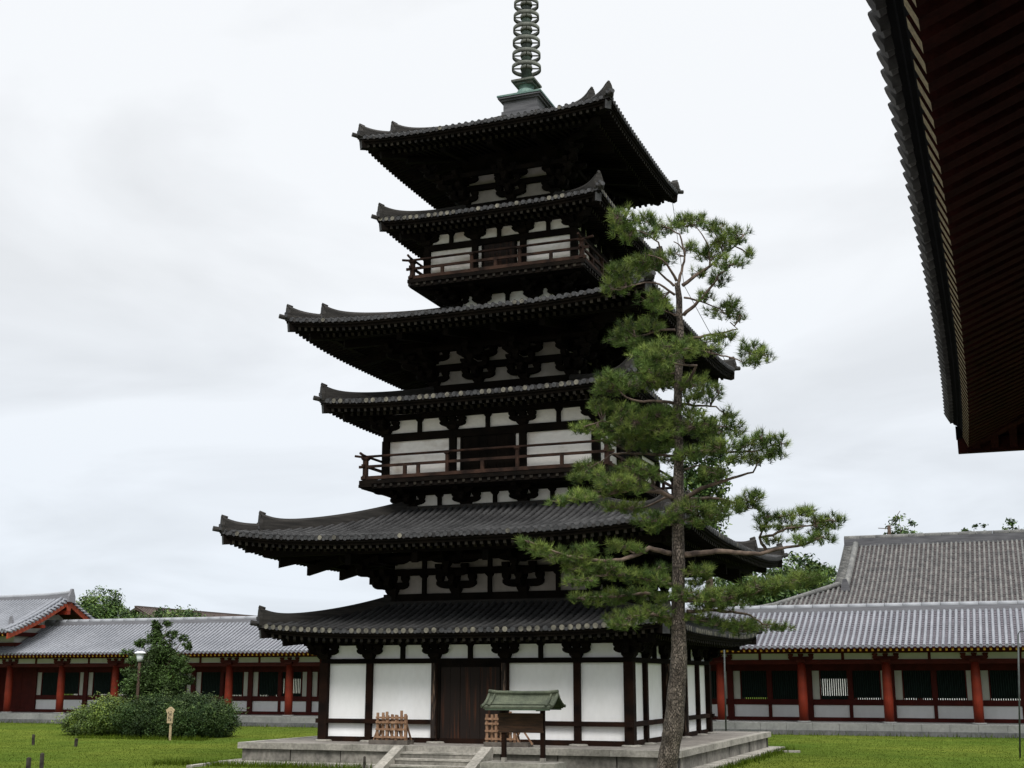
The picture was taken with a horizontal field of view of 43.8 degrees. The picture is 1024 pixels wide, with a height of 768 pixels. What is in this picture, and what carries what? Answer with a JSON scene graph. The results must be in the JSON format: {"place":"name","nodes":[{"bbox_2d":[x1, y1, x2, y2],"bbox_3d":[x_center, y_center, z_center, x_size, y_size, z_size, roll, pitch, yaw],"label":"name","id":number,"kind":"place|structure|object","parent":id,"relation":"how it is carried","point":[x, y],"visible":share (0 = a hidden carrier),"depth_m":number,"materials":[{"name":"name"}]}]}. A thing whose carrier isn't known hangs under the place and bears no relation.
{"place":"outdoors","nodes":[
{"label":"outdoors","id":0,"kind":"place"},
{"bbox_2d":[0,589,94,645],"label":"gate building","id":1,"kind":"structure","parent":0,"point":[23,617],"depth_m":82.47,"materials":[{"name":"grey tile"}]},
{"bbox_2d":[75,606,298,695],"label":"distant building","id":2,"kind":"structure","parent":0,"point":[150,610],"depth_m":132.09,"materials":[{"name":"tile"}]},
{"bbox_2d":[0,694,1023,767],"bbox_3d":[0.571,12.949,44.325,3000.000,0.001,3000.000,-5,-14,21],"label":"ground","id":3,"kind":"structure","parent":0,"point":[823,740],"depth_m":47.72,"materials":[{"name":"green plant"}]},
{"bbox_2d":[26,757,30,767],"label":"wooden stake","id":4,"kind":"object","parent":3,"relation":"on","point":[28,762],"visible":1,"depth_m":35.24,"materials":[{"name":"grey wood"}]},
{"bbox_2d":[32,734,34,744],"bbox_3d":[-19.430,14.438,51.684,0.088,0.420,0.088,-3,-13,5],"label":"wooden stake","id":5,"kind":"object","parent":3,"relation":"on","point":[33,739],"visible":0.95,"depth_m":51.66,"materials":[{"name":"grey wood"}]},
{"bbox_2d":[39,753,43,767],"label":"wooden stake","id":6,"kind":"object","parent":3,"relation":"on","point":[41,764],"visible":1,"depth_m":36.43,"materials":[{"name":"grey wood"}]},
{"bbox_2d":[74,738,77,746],"bbox_3d":[-17.269,14.204,50.449,0.094,0.320,0.094,-6,-14,34],"label":"wooden stake","id":7,"kind":"object","parent":3,"relation":"on","point":[76,743],"visible":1,"depth_m":50.42,"materials":[{"name":"grey wood"}]},
{"bbox_2d":[51,691,141,735],"bbox_3d":[-19.632,15.961,61.059,5.221,2.428,4.056,-5,-14,21],"label":"bush","id":8,"kind":"object","parent":3,"relation":"on","point":[81,718],"visible":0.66,"depth_m":60.12,"materials":[{"name":"green plant"}]},
{"bbox_2d":[75,585,148,694],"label":"broadleaf tree","id":9,"kind":"object","parent":3,"relation":"on","point":[108,609],"visible":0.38,"depth_m":105.27,"materials":[{"name":"green plant"}]},
{"bbox_2d":[134,651,145,699],"bbox_3d":[-17.636,14.627,59.976,0.560,3.995,0.546,-5,-14,21],"label":"lamp post","id":10,"kind":"object","parent":3,"relation":"on","point":[140,655],"visible":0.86,"depth_m":60.20,"materials":[{"name":"white glass"}]},
{"bbox_2d":[115,619,198,713],"bbox_3d":[-17.013,14.037,60.943,4.254,5.588,3.050,-5,-14,21],"label":"tree","id":11,"kind":"object","parent":3,"relation":"on","point":[158,675],"visible":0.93,"depth_m":60.69,"materials":[{"name":"green plant"}]},
{"bbox_2d":[166,707,174,739],"bbox_3d":[-14.992,14.904,55.857,0.568,1.446,0.120,-9,-16,34],"label":"sign","id":12,"kind":"object","parent":3,"relation":"on","point":[170,711],"visible":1,"depth_m":55.84,"materials":[{"name":"beige wood"}]},
{"bbox_2d":[104,688,249,737],"bbox_3d":[-15.567,15.535,59.314,6.696,2.775,5.464,-5,-14,21],"label":"bush","id":13,"kind":"object","parent":3,"relation":"on","point":[194,713],"visible":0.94,"depth_m":58.04,"materials":[{"name":"green plant"}]},
{"bbox_2d":[143,605,214,617],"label":"broadleaf tree","id":14,"kind":"object","parent":3,"relation":"on","point":[166,613],"visible":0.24,"depth_m":103.24,"materials":[{"name":"green plant"}]},
{"bbox_2d":[186,762,214,767],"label":"stone slab","id":15,"kind":"structure","parent":3,"relation":"on","point":[196,765],"depth_m":38.84,"materials":[{"name":"stone"}]},
{"bbox_2d":[363,756,365,767],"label":"wooden stake","id":16,"kind":"object","parent":3,"relation":"on","point":[364,761],"visible":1,"depth_m":37.05,"materials":[{"name":"grey wood"}]},
{"bbox_2d":[219,731,784,767],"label":"stone platform","id":17,"kind":"structure","parent":3,"relation":"on","point":[708,750],"depth_m":38.37,"materials":[{"name":"stone"}]},
{"bbox_2d":[369,711,413,744],"bbox_3d":[-3.712,10.639,39.474,1.320,1.012,0.580,-5,-14,21],"label":"lattice barrier","id":18,"kind":"object","parent":17,"relation":"on","point":[384,728],"visible":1,"depth_m":39.26,"materials":[{"name":"brown wood"}]},
{"bbox_2d":[212,0,787,746],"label":"pagoda","id":19,"kind":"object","parent":17,"relation":"on","point":[496,358],"visible":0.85,"depth_m":42.96,"materials":[{"name":"white paint"}]},
{"bbox_2d":[483,712,532,746],"bbox_3d":[-0.062,10.320,38.097,1.467,1.012,0.580,-5,-14,21],"label":"lattice barrier","id":20,"kind":"object","parent":17,"relation":"on","point":[510,743],"visible":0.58,"depth_m":37.96,"materials":[{"name":"brown wood"}]},
{"bbox_2d":[0,600,1023,737],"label":"corridor building","id":21,"kind":"structure","parent":3,"relation":"on","point":[894,657],"depth_m":64.77,"materials":[{"name":"grey tile"}]},
{"bbox_2d":[0,673,32,708],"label":"door","id":22,"kind":"structure","parent":21,"relation":"in","point":[22,682],"depth_m":83.01,"materials":[{"name":"red paint"}]},
{"bbox_2d":[40,672,58,694],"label":"window","id":23,"kind":"structure","parent":21,"relation":"in","point":[49,680],"depth_m":82.32,"materials":[{"name":"red paint"}]},
{"bbox_2d":[64,672,80,694],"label":"window","id":24,"kind":"structure","parent":21,"relation":"in","point":[72,679],"depth_m":81.68,"materials":[{"name":"red paint"}]},
{"bbox_2d":[92,672,111,694],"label":"window","id":25,"kind":"structure","parent":21,"relation":"in","point":[101,680],"depth_m":80.88,"materials":[{"name":"red paint"}]},
{"bbox_2d":[118,672,128,694],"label":"window","id":26,"kind":"structure","parent":21,"relation":"in","point":[121,677],"depth_m":80.35,"materials":[{"name":"black paint"}]},
{"bbox_2d":[180,672,187,692],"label":"window","id":27,"kind":"structure","parent":21,"relation":"in","point":[182,672],"depth_m":78.63,"materials":[{"name":"green paint"}]},
{"bbox_2d":[200,672,220,695],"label":"window","id":28,"kind":"structure","parent":21,"relation":"in","point":[210,681],"depth_m":78.01,"materials":[{"name":"red paint"}]},
{"bbox_2d":[223,672,243,695],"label":"window","id":29,"kind":"structure","parent":21,"relation":"in","point":[238,677],"depth_m":77.33,"materials":[{"name":"red paint"}]},
{"bbox_2d":[257,672,278,695],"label":"window","id":30,"kind":"structure","parent":21,"relation":"in","point":[267,681],"depth_m":76.56,"materials":[{"name":"red paint"}]},
{"bbox_2d":[281,672,302,695],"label":"window","id":31,"kind":"structure","parent":21,"relation":"in","point":[296,675],"depth_m":75.95,"materials":[{"name":"red paint"}]},
{"bbox_2d":[317,672,318,696],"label":"window","id":32,"kind":"structure","parent":21,"relation":"in","point":[318,672],"depth_m":75.30,"materials":[{"name":"black paint"}]},
{"bbox_2d":[711,671,716,698],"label":"window","id":33,"kind":"structure","parent":21,"relation":"in","point":[713,673],"depth_m":67.04,"materials":[{"name":"red paint"}]},
{"bbox_2d":[740,671,767,698],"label":"window","id":34,"kind":"structure","parent":21,"relation":"in","point":[753,684],"depth_m":66.29,"materials":[{"name":"red paint"}]},
{"bbox_2d":[771,671,797,698],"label":"window","id":35,"kind":"structure","parent":21,"relation":"in","point":[784,684],"depth_m":65.74,"materials":[{"name":"red paint"}]},
{"bbox_2d":[819,671,848,698],"bbox_3d":[16.409,15.335,64.865,1.440,1.420,0.160,-5,-14,21],"label":"window","id":36,"kind":"structure","parent":21,"relation":"in","point":[825,675],"depth_m":64.85,"materials":[{"name":"red paint"}]},
{"bbox_2d":[851,671,881,699],"bbox_3d":[17.901,15.205,64.302,1.440,1.420,0.160,-5,-14,21],"label":"window","id":37,"kind":"structure","parent":21,"relation":"in","point":[865,684],"depth_m":64.30,"materials":[{"name":"red paint"}]},
{"bbox_2d":[901,671,932,699],"bbox_3d":[20.204,15.004,63.434,1.440,1.420,0.160,-5,-14,21],"label":"window","id":38,"kind":"structure","parent":21,"relation":"in","point":[915,684],"depth_m":63.43,"materials":[{"name":"red paint"}]},
{"bbox_2d":[935,670,967,699],"bbox_3d":[21.696,14.874,62.871,1.440,1.420,0.160,-5,-14,21],"label":"window","id":39,"kind":"structure","parent":21,"relation":"in","point":[950,684],"depth_m":62.87,"materials":[{"name":"red paint"}]},
{"bbox_2d":[988,670,1021,699],"bbox_3d":[23.999,14.673,62.003,1.440,1.420,0.160,-5,-14,21],"label":"window","id":40,"kind":"structure","parent":21,"relation":"in","point":[1003,684],"depth_m":62.02,"materials":[{"name":"red paint"}]},
{"bbox_2d":[480,689,566,767],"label":"notice board","id":41,"kind":"object","parent":3,"relation":"on","point":[503,702],"visible":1,"depth_m":34.50,"materials":[{"name":"wood"}]},
{"bbox_2d":[515,202,850,767],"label":"pine tree","id":42,"kind":"object","parent":3,"relation":"on","point":[681,594],"visible":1,"depth_m":29.78,"materials":[{"name":"green plant"}]},
{"bbox_2d":[673,407,732,698],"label":"broadleaf tree","id":43,"kind":"object","parent":3,"relation":"on","point":[692,480],"visible":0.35,"depth_m":71.08,"materials":[{"name":"green plant"}]},
{"bbox_2d":[724,650,726,730],"bbox_3d":[9.229,13.518,55.282,0.554,3.936,0.554,0,-13,-1],"label":"slender pole","id":44,"kind":"object","parent":3,"relation":"on","point":[725,692],"visible":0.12,"depth_m":55.29,"materials":[{"name":"grey metal"}]},
{"bbox_2d":[696,551,837,605],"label":"broadleaf tree","id":45,"kind":"object","parent":3,"relation":"on","point":[830,572],"visible":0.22,"depth_m":106.23,"materials":[{"name":"green plant"}]},
{"bbox_2d":[779,750,799,752],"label":"stone slab","id":46,"kind":"structure","parent":3,"relation":"on","point":[792,751],"depth_m":46.40,"materials":[{"name":"stone"}]},
{"bbox_2d":[758,529,1023,699],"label":"hall","id":47,"kind":"structure","parent":3,"relation":"on","point":[966,566],"depth_m":83.42,"materials":[{"name":"tile"}]},
{"bbox_2d":[883,513,917,534],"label":"distant tree","id":48,"kind":"object","parent":3,"relation":"on","point":[911,523],"visible":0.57,"depth_m":116.18,"materials":[{"name":"green plant"}]},
{"bbox_2d":[866,0,1023,453],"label":"hall","id":49,"kind":"structure","parent":3,"relation":"on","point":[952,72],"depth_m":11.29,"materials":[{"name":"wood"}]},
{"bbox_2d":[961,523,988,531],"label":"distant tree","id":50,"kind":"object","parent":3,"relation":"on","point":[975,525],"visible":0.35,"depth_m":113.61,"materials":[{"name":"green plant"}]},
{"bbox_2d":[1002,517,1018,532],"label":"distant tree","id":51,"kind":"object","parent":3,"relation":"on","point":[1011,522],"visible":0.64,"depth_m":113.33,"materials":[{"name":"green plant"}]},
{"bbox_2d":[1017,631,1023,757],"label":"slender pole","id":52,"kind":"object","parent":3,"relation":"on","point":[1019,695],"visible":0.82,"depth_m":43.66,"materials":[{"name":"red wood"}]},
{"bbox_2d":[0,0,1023,617],"label":"sky","id":53,"kind":"structure","parent":0,"point":[176,176],"materials":[{"name":"white"}]}
]}

